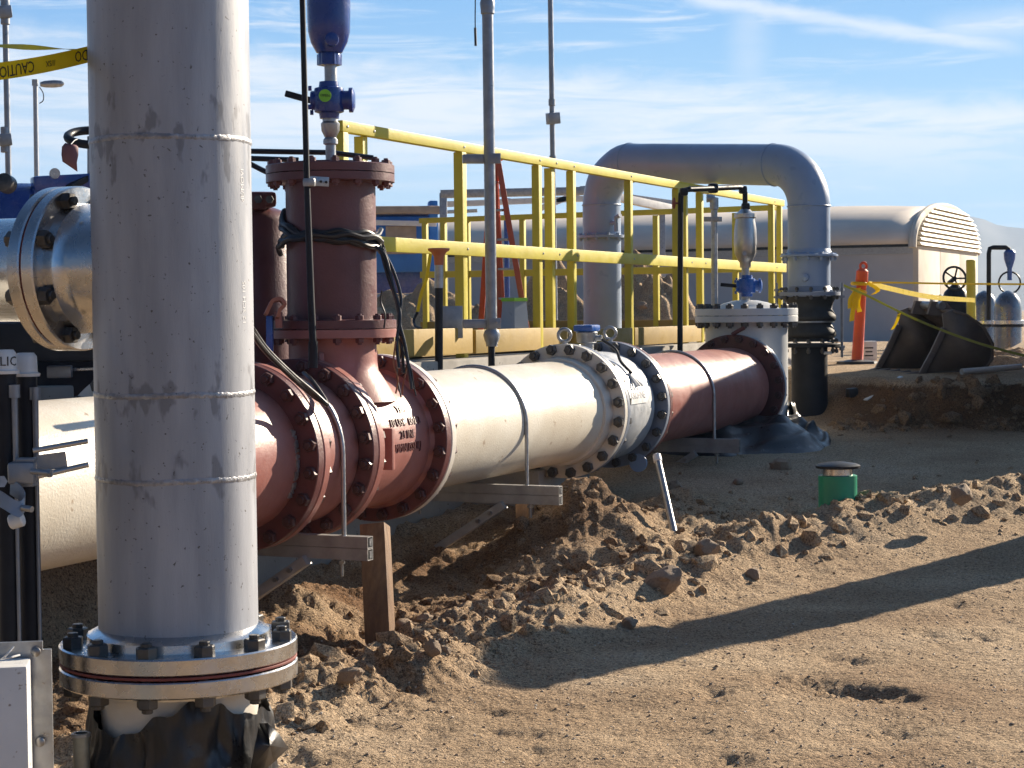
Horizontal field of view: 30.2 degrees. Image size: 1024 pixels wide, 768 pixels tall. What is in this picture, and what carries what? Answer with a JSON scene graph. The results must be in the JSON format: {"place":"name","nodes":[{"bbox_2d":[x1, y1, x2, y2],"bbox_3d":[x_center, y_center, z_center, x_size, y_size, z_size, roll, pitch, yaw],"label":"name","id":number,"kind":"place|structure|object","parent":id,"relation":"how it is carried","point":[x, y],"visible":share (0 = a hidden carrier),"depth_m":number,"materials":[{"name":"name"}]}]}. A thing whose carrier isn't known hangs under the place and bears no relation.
{"place":"outdoors","nodes":[
{"label":"outdoors","id":0,"kind":"place"},
{"bbox_2d":[501,198,510,296],"bbox_3d":[-0.097,-2.108,35.945,0.180,2.801,0.171,-1,2,0],"label":"post","id":1,"kind":"object","parent":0,"point":[506,283],"visible":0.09,"depth_m":35.90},
{"bbox_2d":[0,0,1023,227],"label":"sky","id":2,"kind":"structure","parent":0,"point":[895,102],"materials":[{"name":"blue"}]},
{"bbox_2d":[41,310,1023,767],"bbox_3d":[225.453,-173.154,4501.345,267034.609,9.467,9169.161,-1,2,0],"label":"ground","id":3,"kind":"structure","parent":0,"point":[927,456],"depth_m":8.14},
{"bbox_2d":[0,0,12,175],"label":"conduit pole","id":4,"kind":"object","parent":3,"relation":"on","point":[6,15],"visible":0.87,"depth_m":13.90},
{"bbox_2d":[0,349,21,641],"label":"capped conduit","id":5,"kind":"object","parent":3,"relation":"on","point":[10,604],"visible":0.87,"depth_m":3.69,"materials":[{"name":"metal"}]},
{"bbox_2d":[8,438,88,486],"bbox_3d":[-0.897,0.153,3.656,0.148,0.090,0.095,-1,2,0],"label":"strut clamp","id":6,"kind":"object","parent":5,"relation":"attached to","point":[24,472],"visible":1,"depth_m":3.67,"materials":[{"name":"silver metal"}]},
{"bbox_2d":[0,476,33,528],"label":"handle","id":7,"kind":"object","parent":6,"relation":"attached to","point":[15,509],"visible":1,"depth_m":3.61,"materials":[{"name":"grey metal"}]},
{"bbox_2d":[0,640,53,767],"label":"electrical box","id":8,"kind":"object","parent":3,"relation":"on","point":[26,718],"visible":1,"depth_m":3.13,"materials":[{"name":"metal"}]},
{"bbox_2d":[16,353,41,640],"bbox_3d":[-0.955,0.711,3.800,0.060,1.546,0.055,-1,2,0],"label":"capped conduit","id":9,"kind":"object","parent":3,"relation":"on","point":[28,442],"visible":0.7,"depth_m":3.76,"materials":[{"name":"black paint"}]},
{"bbox_2d":[0,322,93,395],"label":"machinery base","id":10,"kind":"object","parent":3,"relation":"on","point":[16,337],"visible":0.04,"depth_m":7.57,"materials":[{"name":"black paint"}]},
{"bbox_2d":[47,365,92,377],"bbox_3d":[-2.044,-0.305,8.190,0.500,1.011,0.814,-1,2,-13],"label":"bracket","id":11,"kind":"object","parent":10,"relation":"on","point":[65,371],"visible":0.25,"depth_m":7.83,"materials":[{"name":"grey metal"}]},
{"bbox_2d":[32,79,63,176],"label":"street lamp","id":12,"kind":"object","parent":3,"relation":"on","point":[50,83],"visible":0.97,"depth_m":41.76,"materials":[{"name":"metal"}]},
{"bbox_2d":[38,379,96,570],"bbox_3d":[-2.207,0.415,5.741,0.813,0.813,3.975,0,2,24],"label":"white pipe spool","id":13,"kind":"object","parent":3,"relation":"on","point":[68,535],"visible":0.27,"depth_m":6.64,"materials":[{"name":"beige paint"}]},
{"bbox_2d":[0,126,89,218],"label":"blue actuator","id":14,"kind":"object","parent":13,"relation":"attached to","point":[14,196],"visible":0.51,"depth_m":6.56,"materials":[{"name":"metal"}]},
{"bbox_2d":[61,139,82,171],"bbox_3d":[-1.506,-0.786,6.534,0.061,0.126,0.180,-1,2,0],"label":"red tag","id":15,"kind":"object","parent":14,"relation":"hanging from","point":[69,153],"visible":1,"depth_m":6.46,"materials":[{"name":"plastic"}]},
{"bbox_2d":[254,363,323,549],"bbox_3d":[-1.303,0.325,7.810,0.813,0.813,0.716,0,2,24],"label":"red reducer","id":16,"kind":"object","parent":13,"relation":"attached to","point":[284,459],"visible":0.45,"depth_m":7.94,"materials":[{"name":"metal"}]},
{"bbox_2d":[254,327,328,406],"bbox_3d":[-0.883,-0.070,7.698,0.154,0.359,1.013,0,2,6],"label":"hanging cable","id":17,"kind":"object","parent":16,"relation":"hanging from","point":[318,395],"visible":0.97,"depth_m":7.79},
{"bbox_2d":[71,731,90,767],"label":"pipe stub","id":18,"kind":"object","parent":3,"relation":"on","point":[81,749],"visible":1,"depth_m":3.77,"materials":[{"name":"metal"}]},
{"bbox_2d":[21,0,297,737],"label":"stainless riser","id":19,"kind":"object","parent":3,"relation":"on","point":[141,267],"visible":0.99,"depth_m":3.75,"materials":[{"name":"metal"}]},
{"bbox_2d":[0,187,80,350],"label":"branch pipe","id":20,"kind":"object","parent":19,"relation":"attached to","point":[13,306],"visible":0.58,"depth_m":3.86,"materials":[{"name":"silver metal"}]},
{"bbox_2d":[0,44,87,79],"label":"caution tape","id":21,"kind":"object","parent":19,"relation":"attached to","point":[40,64],"visible":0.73,"depth_m":3.77,"materials":[{"name":"yellow"}]},
{"bbox_2d":[85,698,288,767],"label":"plastic wrap","id":22,"kind":"object","parent":19,"relation":"attached to","point":[189,734],"visible":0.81,"depth_m":3.76,"materials":[{"name":"plastic"}]},
{"bbox_2d":[336,667,364,683],"bbox_3d":[-0.575,1.037,6.761,0.099,0.061,0.089,-18,-8,15],"label":"rock","id":23,"kind":"object","parent":3,"relation":"on","point":[349,675],"visible":1,"depth_m":6.73,"materials":[{"name":"brown stone"}]},
{"bbox_2d":[360,522,394,643],"bbox_3d":[-0.606,0.913,8.577,0.163,0.575,0.292,-1,2,0],"label":"wooden post","id":24,"kind":"object","parent":3,"relation":"on","point":[378,595],"visible":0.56,"depth_m":8.53,"materials":[{"name":"brown wood"}]},
{"bbox_2d":[395,618,411,629],"bbox_3d":[-0.494,1.094,8.637,0.103,0.060,0.098,-3,3,-42],"label":"rock","id":25,"kind":"object","parent":3,"relation":"on","point":[400,622],"visible":0.54,"depth_m":8.60,"materials":[{"name":"brown stone"}]},
{"bbox_2d":[53,476,757,736],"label":"loose soil lumps","id":26,"kind":"object","parent":3,"relation":"on","point":[402,655],"visible":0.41,"depth_m":9.52,"materials":[{"name":"soil"}]},
{"bbox_2d":[376,201,439,293],"bbox_3d":[-2.105,-2.476,34.602,1.665,1.656,1.562,-1,2,0],"label":"storage tank","id":27,"kind":"object","parent":3,"relation":"on","point":[398,221],"visible":0.34,"depth_m":34.11,"materials":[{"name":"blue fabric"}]},
{"bbox_2d":[415,613,433,622],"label":"rock","id":28,"kind":"object","parent":3,"relation":"on","point":[424,617],"visible":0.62,"depth_m":8.68,"materials":[{"name":"brown stone"}]},
{"bbox_2d":[377,278,473,329],"bbox_3d":[-1.213,-0.919,26.984,3.200,1.164,2.400,-1,2,0],"label":"dirt pile","id":29,"kind":"object","parent":3,"relation":"on","point":[409,306],"visible":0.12,"depth_m":26.50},
{"bbox_2d":[37,340,826,585],"bbox_3d":[-0.911,0.554,14.213,3.200,1.600,13.750,0,2,24],"label":"concrete foundation","id":30,"kind":"object","parent":3,"relation":"on","point":[268,567],"depth_m":11.18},
{"bbox_2d":[252,192,288,363],"bbox_3d":[-1.277,-0.508,9.274,0.440,0.836,0.465,-1,2,0],"label":"red valve bonnet","id":31,"kind":"object","parent":30,"relation":"on","point":[269,275],"visible":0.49,"depth_m":9.09,"materials":[{"name":"metal"}]},
{"bbox_2d":[257,533,372,599],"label":"support beam","id":32,"kind":"structure","parent":30,"relation":"attached to","point":[303,548],"depth_m":8.29,"materials":[{"name":"metal"}]},
{"bbox_2d":[254,359,378,547],"bbox_3d":[-1.079,0.303,8.324,0.813,0.813,0.581,0,2,24],"label":"red coupling","id":33,"kind":"object","parent":32,"relation":"on","point":[327,504],"visible":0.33,"depth_m":8.36,"materials":[{"name":"metal"}]},
{"bbox_2d":[300,0,317,367],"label":"instrument rod","id":34,"kind":"object","parent":33,"relation":"attached to","point":[312,352],"visible":1,"depth_m":8.29,"materials":[{"name":"black paint"}]},
{"bbox_2d":[303,176,328,186],"bbox_3d":[-0.868,-0.890,8.347,0.068,0.053,0.144,1,3,28],"label":"rod clamp","id":35,"kind":"object","parent":34,"relation":"attached to","point":[312,181],"visible":1,"depth_m":8.37,"materials":[{"name":"metal"}]},
{"bbox_2d":[273,328,450,533],"bbox_3d":[-0.831,0.213,8.890,0.813,0.942,0.843,0,2,24],"label":"red tee","id":36,"kind":"object","parent":33,"relation":"attached to","point":[410,439],"visible":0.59,"depth_m":8.79,"materials":[{"name":"metal"}]},
{"bbox_2d":[266,155,395,345],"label":"red column","id":37,"kind":"structure","parent":36,"relation":"on","point":[345,285],"depth_m":8.66,"materials":[{"name":"metal"}]},
{"bbox_2d":[263,297,286,351],"bbox_3d":[-1.065,-0.269,8.575,0.110,0.249,0.100,-1,2,0],"label":"lifting hook","id":38,"kind":"object","parent":37,"relation":"attached to","point":[270,327],"visible":0.92,"depth_m":8.57,"materials":[{"name":"blue paint"}]},
{"bbox_2d":[251,149,373,174],"bbox_3d":[-1.008,-1.071,9.215,0.675,0.153,0.026,-1,2,0],"label":"black hose","id":39,"kind":"object","parent":37,"relation":"attached to","point":[293,152],"visible":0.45,"depth_m":9.20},
{"bbox_2d":[285,0,355,159],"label":"air valve","id":40,"kind":"object","parent":37,"relation":"on","point":[330,100],"visible":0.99,"depth_m":8.77,"materials":[{"name":"metal"}]},
{"bbox_2d":[276,208,416,396],"bbox_3d":[-0.767,-0.384,8.848,0.659,0.882,0.540,-1,2,0],"label":"cable coil","id":41,"kind":"object","parent":37,"relation":"hanging from","point":[333,236],"visible":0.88,"depth_m":8.65,"materials":[{"name":"rubber"}]},
{"bbox_2d":[299,377,347,535],"bbox_3d":[-1.051,0.322,8.389,0.727,0.756,0.040,0,2,24],"label":"pipe strap","id":42,"kind":"object","parent":32,"relation":"attached to","point":[343,467],"visible":0.25,"depth_m":8.25,"materials":[{"name":"metal"}]},
{"bbox_2d":[428,248,449,369],"bbox_3d":[-0.431,-0.435,11.291,0.132,0.744,0.132,-1,2,0],"label":"marker post","id":43,"kind":"object","parent":30,"relation":"on","point":[438,254],"visible":0.95,"depth_m":11.27,"materials":[{"name":"black paint"}]},
{"bbox_2d":[419,483,562,547],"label":"support beam","id":44,"kind":"structure","parent":30,"relation":"attached to","point":[501,495],"depth_m":10.25,"materials":[{"name":"metal"}]},
{"bbox_2d":[453,364,528,484],"bbox_3d":[-0.208,0.254,10.318,0.661,0.723,0.040,0,2,24],"label":"pipe strap","id":45,"kind":"object","parent":44,"relation":"on","point":[511,384],"visible":0.57,"depth_m":10.19,"materials":[{"name":"metal"}]},
{"bbox_2d":[377,325,700,356],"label":"floor beam","id":46,"kind":"structure","parent":30,"relation":"on","point":[420,342],"depth_m":12.55,"materials":[{"name":"metal"}]},
{"bbox_2d":[443,0,500,365],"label":"conduit pole","id":47,"kind":"object","parent":46,"relation":"attached to","point":[489,158],"visible":0.91,"depth_m":11.49,"materials":[{"name":"grey metal"}]},
{"bbox_2d":[404,331,704,357],"bbox_3d":[-1.008,-0.335,15.529,3.800,0.050,9.087,0,2,24],"label":"deck grating","id":48,"kind":"object","parent":30,"relation":"on","point":[455,354],"depth_m":12.17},
{"bbox_2d":[478,160,529,329],"bbox_3d":[-0.115,-1.232,17.030,0.295,1.628,1.022,-1,2,-17],"label":"step ladder","id":49,"kind":"object","parent":48,"relation":"on","point":[499,179],"visible":0.41,"depth_m":16.86,"materials":[{"name":"metal"}]},
{"bbox_2d":[501,298,528,328],"bbox_3d":[0.023,-0.582,16.590,0.184,0.340,0.184,2,3,45],"label":"trash can","id":50,"kind":"object","parent":48,"relation":"on","point":[514,314],"visible":0.82,"depth_m":16.53,"materials":[{"name":"grey paint"}]},
{"bbox_2d":[419,205,775,330],"bbox_3d":[0.821,-1.129,19.658,3.940,1.322,0.055,0,2,24],"label":"yellow railing","id":51,"kind":"object","parent":48,"relation":"on","point":[656,272],"visible":0.41,"depth_m":19.79,"materials":[{"name":"metal"}]},
{"bbox_2d":[578,143,840,328],"bbox_3d":[1.698,-1.316,16.886,0.524,1.774,2.900,-3,3,-43],"label":"gooseneck pipe","id":52,"kind":"object","parent":48,"relation":"on","point":[795,175],"visible":0.89,"depth_m":16.53,"materials":[{"name":"metal"}]},
{"bbox_2d":[774,282,844,356],"bbox_3d":[2.511,-0.539,16.042,0.523,0.633,0.523,1,3,35],"label":"expansion joint","id":53,"kind":"object","parent":52,"relation":"attached to","point":[816,317],"visible":0.71,"depth_m":15.86,"materials":[{"name":"black rubber"}]},
{"bbox_2d":[336,120,786,357],"bbox_3d":[0.860,-0.957,14.686,0.109,1.366,9.087,0,2,24],"label":"yellow railing","id":54,"kind":"object","parent":30,"relation":"on","point":[462,249],"visible":0.56,"depth_m":13.39,"materials":[{"name":"metal"}]},
{"bbox_2d":[412,254,431,328],"bbox_3d":[-0.752,-0.787,15.888,0.178,0.666,0.225,-1,2,0],"label":"ratchet strap","id":55,"kind":"object","parent":54,"relation":"hanging from","point":[422,289],"visible":0.94,"depth_m":15.98,"materials":[{"name":"yellow fabric"}]},
{"bbox_2d":[704,194,721,304],"bbox_3d":[1.645,-1.040,15.571,0.102,1.030,0.225,-1,2,-10],"label":"conduit pole","id":56,"kind":"object","parent":54,"relation":"attached to","point":[713,219],"visible":0.93,"depth_m":15.55,"materials":[{"name":"metal"}]},
{"bbox_2d":[653,438,740,463],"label":"support beam","id":57,"kind":"structure","parent":30,"relation":"attached to","point":[694,446],"depth_m":13.27,"materials":[{"name":"metal"}]},
{"bbox_2d":[655,350,715,453],"bbox_3d":[1.123,0.121,13.365,0.661,0.723,0.040,0,2,24],"label":"pipe strap","id":58,"kind":"object","parent":57,"relation":"on","point":[711,382],"visible":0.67,"depth_m":13.24,"materials":[{"name":"metal"}]},
{"bbox_2d":[594,326,786,466],"bbox_3d":[1.181,0.042,13.498,0.813,0.882,2.913,0,2,24],"label":"red pipe spool","id":59,"kind":"object","parent":57,"relation":"on","point":[746,374],"visible":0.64,"depth_m":13.58,"materials":[{"name":"metal"}]},
{"bbox_2d":[423,638,440,656],"bbox_3d":[-0.300,0.997,7.155,0.063,0.072,0.057,0,10,20],"label":"rock","id":60,"kind":"object","parent":3,"relation":"on","point":[432,647],"visible":1,"depth_m":7.14,"materials":[{"name":"brown stone"}]},
{"bbox_2d":[441,645,450,654],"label":"rock","id":61,"kind":"object","parent":3,"relation":"on","point":[446,649],"visible":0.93,"depth_m":7.24,"materials":[{"name":"brown stone"}]},
{"bbox_2d":[515,504,533,517],"bbox_3d":[0.073,0.740,10.362,0.103,0.196,0.133,0,2,10],"label":"wooden post","id":62,"kind":"object","parent":3,"relation":"on","point":[522,509],"visible":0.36,"depth_m":10.33,"materials":[{"name":"brown wood"}]},
{"bbox_2d":[471,260,583,320],"bbox_3d":[0.520,-1.061,26.479,3.000,1.476,2.400,-1,2,0],"label":"dirt pile","id":63,"kind":"object","parent":3,"relation":"on","point":[562,295],"visible":0.1,"depth_m":25.95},
{"bbox_2d":[467,469,588,505],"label":"concrete pier","id":64,"kind":"structure","parent":3,"relation":"on","point":[538,477],"depth_m":11.52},
{"bbox_2d":[357,344,631,519],"bbox_3d":[-0.168,0.212,10.409,0.813,0.813,2.649,0,2,24],"label":"cream pipe spool","id":65,"kind":"object","parent":64,"relation":"on","point":[574,398],"visible":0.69,"depth_m":10.46,"materials":[{"name":"paint"}]},
{"bbox_2d":[557,325,669,475],"bbox_3d":[0.479,0.102,11.891,0.813,0.946,0.846,0,2,24],"label":"flow meter","id":66,"kind":"object","parent":64,"relation":"on","point":[642,390],"visible":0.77,"depth_m":11.91,"materials":[{"name":"grey paint"}]},
{"bbox_2d":[68,473,1023,735],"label":"dirt clods","id":67,"kind":"object","parent":3,"relation":"on","point":[410,629],"visible":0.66,"depth_m":8.54,"materials":[{"name":"soil"}]},
{"bbox_2d":[545,0,560,319],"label":"conduit pole","id":68,"kind":"object","parent":3,"relation":"on","point":[552,117],"visible":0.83,"depth_m":21.86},
{"bbox_2d":[439,186,671,291],"bbox_3d":[0.646,-2.031,32.941,4.408,2.757,4.110,-1,2,0],"label":"steel canopy","id":69,"kind":"object","parent":3,"relation":"on","point":[641,201],"visible":0.43,"depth_m":32.26,"materials":[{"name":"grey metal"}]},
{"bbox_2d":[621,616,637,628],"bbox_3d":[0.509,1.030,8.218,0.076,0.050,0.077,-5,5,-39],"label":"rock","id":70,"kind":"object","parent":3,"relation":"on","point":[629,622],"visible":1,"depth_m":8.19,"materials":[{"name":"grey stone"}]},
{"bbox_2d":[581,249,694,320],"bbox_3d":[1.824,-1.056,25.479,2.200,1.524,2.400,-1,2,0],"label":"dirt pile","id":71,"kind":"object","parent":3,"relation":"on","point":[642,287],"visible":0.13,"depth_m":24.98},
{"bbox_2d":[638,302,647,308],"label":"rock","id":72,"kind":"object","parent":71,"relation":"on","point":[642,305],"visible":1,"depth_m":24.54,"materials":[{"name":"brown stone"}]},
{"bbox_2d":[644,565,682,594],"bbox_3d":[0.699,0.925,8.844,0.231,0.128,0.178,-21,0,21],"label":"rock","id":73,"kind":"object","parent":3,"relation":"on","point":[667,580],"visible":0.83,"depth_m":8.78,"materials":[{"name":"brown stone"}]},
{"bbox_2d":[653,453,676,531],"bbox_3d":[0.855,0.619,10.558,0.048,0.450,0.388,-1,2,-12],"label":"steel stake","id":74,"kind":"object","parent":3,"relation":"on","point":[657,459],"visible":0.95,"depth_m":10.56,"materials":[{"name":"silver metal"}]},
{"bbox_2d":[669,480,682,489],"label":"rock","id":75,"kind":"object","parent":3,"relation":"on","point":[674,484],"visible":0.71,"depth_m":12.06,"materials":[{"name":"brown stone"}]},
{"bbox_2d":[377,203,980,341],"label":"barrel roof building","id":76,"kind":"structure","parent":3,"relation":"on","point":[931,243],"depth_m":61.70,"materials":[{"name":"tan painted metal"},{"name":"black paint"},{"name":"galvanised steel"}]},
{"bbox_2d":[694,538,719,555],"bbox_3d":[0.964,0.808,9.398,0.126,0.093,0.128,-7,3,-7],"label":"rock","id":77,"kind":"object","parent":3,"relation":"on","point":[706,546],"visible":0.94,"depth_m":9.36,"materials":[{"name":"brown stone"}]},
{"bbox_2d":[732,478,742,484],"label":"rock","id":78,"kind":"object","parent":3,"relation":"on","point":[737,481],"visible":1,"depth_m":12.27,"materials":[{"name":"brown stone"}]},
{"bbox_2d":[655,401,830,456],"bbox_3d":[1.690,0.314,14.520,1.577,0.334,1.921,1,3,28],"label":"plastic wrap","id":79,"kind":"object","parent":3,"relation":"on","point":[793,431],"visible":0.4,"depth_m":14.01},
{"bbox_2d":[695,300,797,415],"bbox_3d":[1.865,0.012,15.072,0.813,1.359,0.810,0,2,23],"label":"flanged pipe tee","id":80,"kind":"object","parent":3,"relation":"on","point":[767,324],"visible":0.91,"depth_m":14.77,"materials":[{"name":"paint"}]},
{"bbox_2d":[720,209,761,299],"bbox_3d":[1.813,-1.015,15.028,0.329,0.736,0.194,-1,2,0],"label":"air valve","id":81,"kind":"object","parent":80,"relation":"on","point":[746,285],"visible":0.98,"depth_m":14.97,"materials":[{"name":"metal"}]},
{"bbox_2d":[672,183,749,350],"bbox_3d":[1.570,-0.896,14.690,0.142,1.317,0.971,2,3,43],"label":"vent pipe","id":82,"kind":"object","parent":81,"relation":"attached to","point":[713,188],"visible":0.98,"depth_m":14.37,"materials":[{"name":"metal"}]},
{"bbox_2d":[745,567,759,579],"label":"rock","id":83,"kind":"object","parent":3,"relation":"on","point":[753,573],"visible":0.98,"depth_m":9.35,"materials":[{"name":"brown stone"}]},
{"bbox_2d":[769,457,791,469],"bbox_3d":[1.825,0.551,12.951,0.140,0.104,0.117,1,3,34],"label":"rock","id":84,"kind":"object","parent":3,"relation":"on","point":[778,463],"visible":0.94,"depth_m":12.91,"materials":[{"name":"brown stone"}]},
{"bbox_2d":[561,428,1023,553],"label":"pebbles","id":85,"kind":"object","parent":3,"relation":"on","point":[839,507],"visible":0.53,"depth_m":11.46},
{"bbox_2d":[791,347,831,416],"bbox_3d":[2.523,0.116,16.052,0.315,0.856,0.335,-1,2,0],"label":"pipe","id":86,"kind":"object","parent":3,"relation":"on","point":[809,384],"visible":0.55,"depth_m":15.93,"materials":[{"name":"metal"}]},
{"bbox_2d":[815,461,859,506],"bbox_3d":[1.832,0.610,10.682,0.251,0.354,0.251,-1,2,0],"label":"green capped pipe","id":87,"kind":"object","parent":3,"relation":"on","point":[837,480],"visible":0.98,"depth_m":10.60,"materials":[{"name":"plastic"}]},
{"bbox_2d":[845,388,857,397],"bbox_3d":[2.848,0.072,15.916,0.089,0.080,0.070,-1,2,-22],"label":"black fitting","id":88,"kind":"object","parent":3,"relation":"on","point":[851,392],"visible":1,"depth_m":15.88,"materials":[{"name":"rubber"}]},
{"bbox_2d":[836,261,876,364],"bbox_3d":[3.448,-0.711,18.988,0.388,1.029,0.388,-2,2,-22],"label":"delineator post","id":89,"kind":"object","parent":3,"relation":"on","point":[858,330],"visible":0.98,"depth_m":18.95,"materials":[{"name":"orange plastic"}]},
{"bbox_2d":[848,282,879,321],"bbox_3d":[3.496,-0.824,18.963,0.327,0.398,0.217,-1,2,0],"label":"barricade tape","id":90,"kind":"object","parent":89,"relation":"attached to","point":[854,298],"visible":0.87,"depth_m":18.86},
{"bbox_2d":[869,281,974,301],"bbox_3d":[4.675,-1.018,21.216,0.063,0.219,5.198,0,2,25],"label":"barricade tape","id":91,"kind":"object","parent":89,"relation":"attached to","point":[918,294],"visible":0.96,"depth_m":20.77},
{"bbox_2d":[872,282,1023,284],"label":"barricade tape","id":92,"kind":"object","parent":89,"relation":"attached to","point":[948,283],"visible":1,"depth_m":18.98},
{"bbox_2d":[825,374,1023,437],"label":"bank clods","id":93,"kind":"object","parent":3,"relation":"on","point":[978,392],"visible":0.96,"depth_m":15.40,"materials":[{"name":"soil"}]},
{"bbox_2d":[872,301,993,373],"bbox_3d":[3.684,-0.400,17.026,1.059,0.696,0.905,-1,2,0],"label":"excavator bucket","id":94,"kind":"object","parent":3,"relation":"on","point":[915,344],"visible":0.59,"depth_m":16.61,"materials":[{"name":"metal"}]},
{"bbox_2d":[844,284,1023,356],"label":"barricade tape","id":95,"kind":"object","parent":94,"relation":"attached to","point":[938,328],"visible":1,"depth_m":15.86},
{"bbox_2d":[891,313,900,329],"bbox_3d":[3.252,-0.529,16.093,0.089,0.144,0.002,-1,2,0],"label":"tape streamer","id":96,"kind":"object","parent":95,"relation":"hanging from","point":[896,321],"visible":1,"depth_m":16.09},
{"bbox_2d":[941,266,966,313],"bbox_3d":[5.896,-1.021,25.240,0.484,1.093,0.623,-1,2,0],"label":"gate valve","id":97,"kind":"object","parent":3,"relation":"on","point":[956,290],"visible":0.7,"depth_m":25.13,"materials":[{"name":"black paint"}]},
{"bbox_2d":[951,483,972,505],"bbox_3d":[2.515,0.617,10.615,0.120,0.127,0.147,-6,1,16],"label":"rock","id":98,"kind":"object","parent":3,"relation":"on","point":[961,494],"visible":1,"depth_m":10.57,"materials":[{"name":"brown stone"}]},
{"bbox_2d":[966,260,975,318],"bbox_3d":[5.799,-0.953,23.983,0.128,1.232,0.116,-1,2,0],"label":"yellow bollard","id":99,"kind":"object","parent":3,"relation":"on","point":[970,289],"visible":0.61,"depth_m":23.93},
{"bbox_2d":[976,291,995,341],"bbox_3d":[6.218,-0.824,24.989,0.377,0.807,0.377,-1,2,0],"label":"stainless vessel","id":100,"kind":"object","parent":3,"relation":"on","point":[981,307],"visible":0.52,"depth_m":24.85,"materials":[{"name":"metal"}]},
{"bbox_2d":[960,364,1022,374],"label":"plastic pipe","id":101,"kind":"object","parent":3,"relation":"on","point":[963,371],"visible":0.99,"depth_m":16.43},
{"bbox_2d":[986,245,1020,319],"bbox_3d":[6.338,-1.308,24.470,0.450,0.963,0.150,-1,2,0],"label":"vent pipe","id":102,"kind":"object","parent":3,"relation":"on","point":[1009,256],"visible":0.94,"depth_m":24.44,"materials":[{"name":"metal"}]},
{"bbox_2d":[989,347,1023,365],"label":"dirt pile","id":103,"kind":"object","parent":3,"relation":"on","point":[1002,358],"visible":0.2,"depth_m":17.57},
{"bbox_2d":[991,291,1023,350],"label":"stainless vessel","id":104,"kind":"object","parent":3,"relation":"on","point":[1007,324],"visible":0.94,"depth_m":22.86,"materials":[{"name":"metal"}]},
{"bbox_2d":[1012,343,1023,347],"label":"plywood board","id":105,"kind":"object","parent":3,"relation":"on","point":[1019,345],"visible":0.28,"depth_m":18.77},
{"bbox_2d":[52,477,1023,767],"bbox_3d":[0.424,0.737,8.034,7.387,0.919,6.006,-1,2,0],"label":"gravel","id":106,"kind":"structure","parent":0,"point":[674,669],"depth_m":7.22,"materials":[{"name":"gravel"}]},
{"bbox_2d":[863,341,876,359],"bbox_3d":[3.709,-0.348,19.802,0.150,0.200,0.131,-1,2,-17],"label":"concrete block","id":107,"kind":"object","parent":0,"point":[870,351],"visible":0.74,"depth_m":19.74,"materials":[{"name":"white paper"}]},
{"bbox_2d":[968,216,1023,309],"bbox_3d":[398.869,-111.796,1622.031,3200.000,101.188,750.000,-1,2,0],"label":"hills","id":108,"kind":"structure","parent":0,"point":[991,234],"depth_m":1732.99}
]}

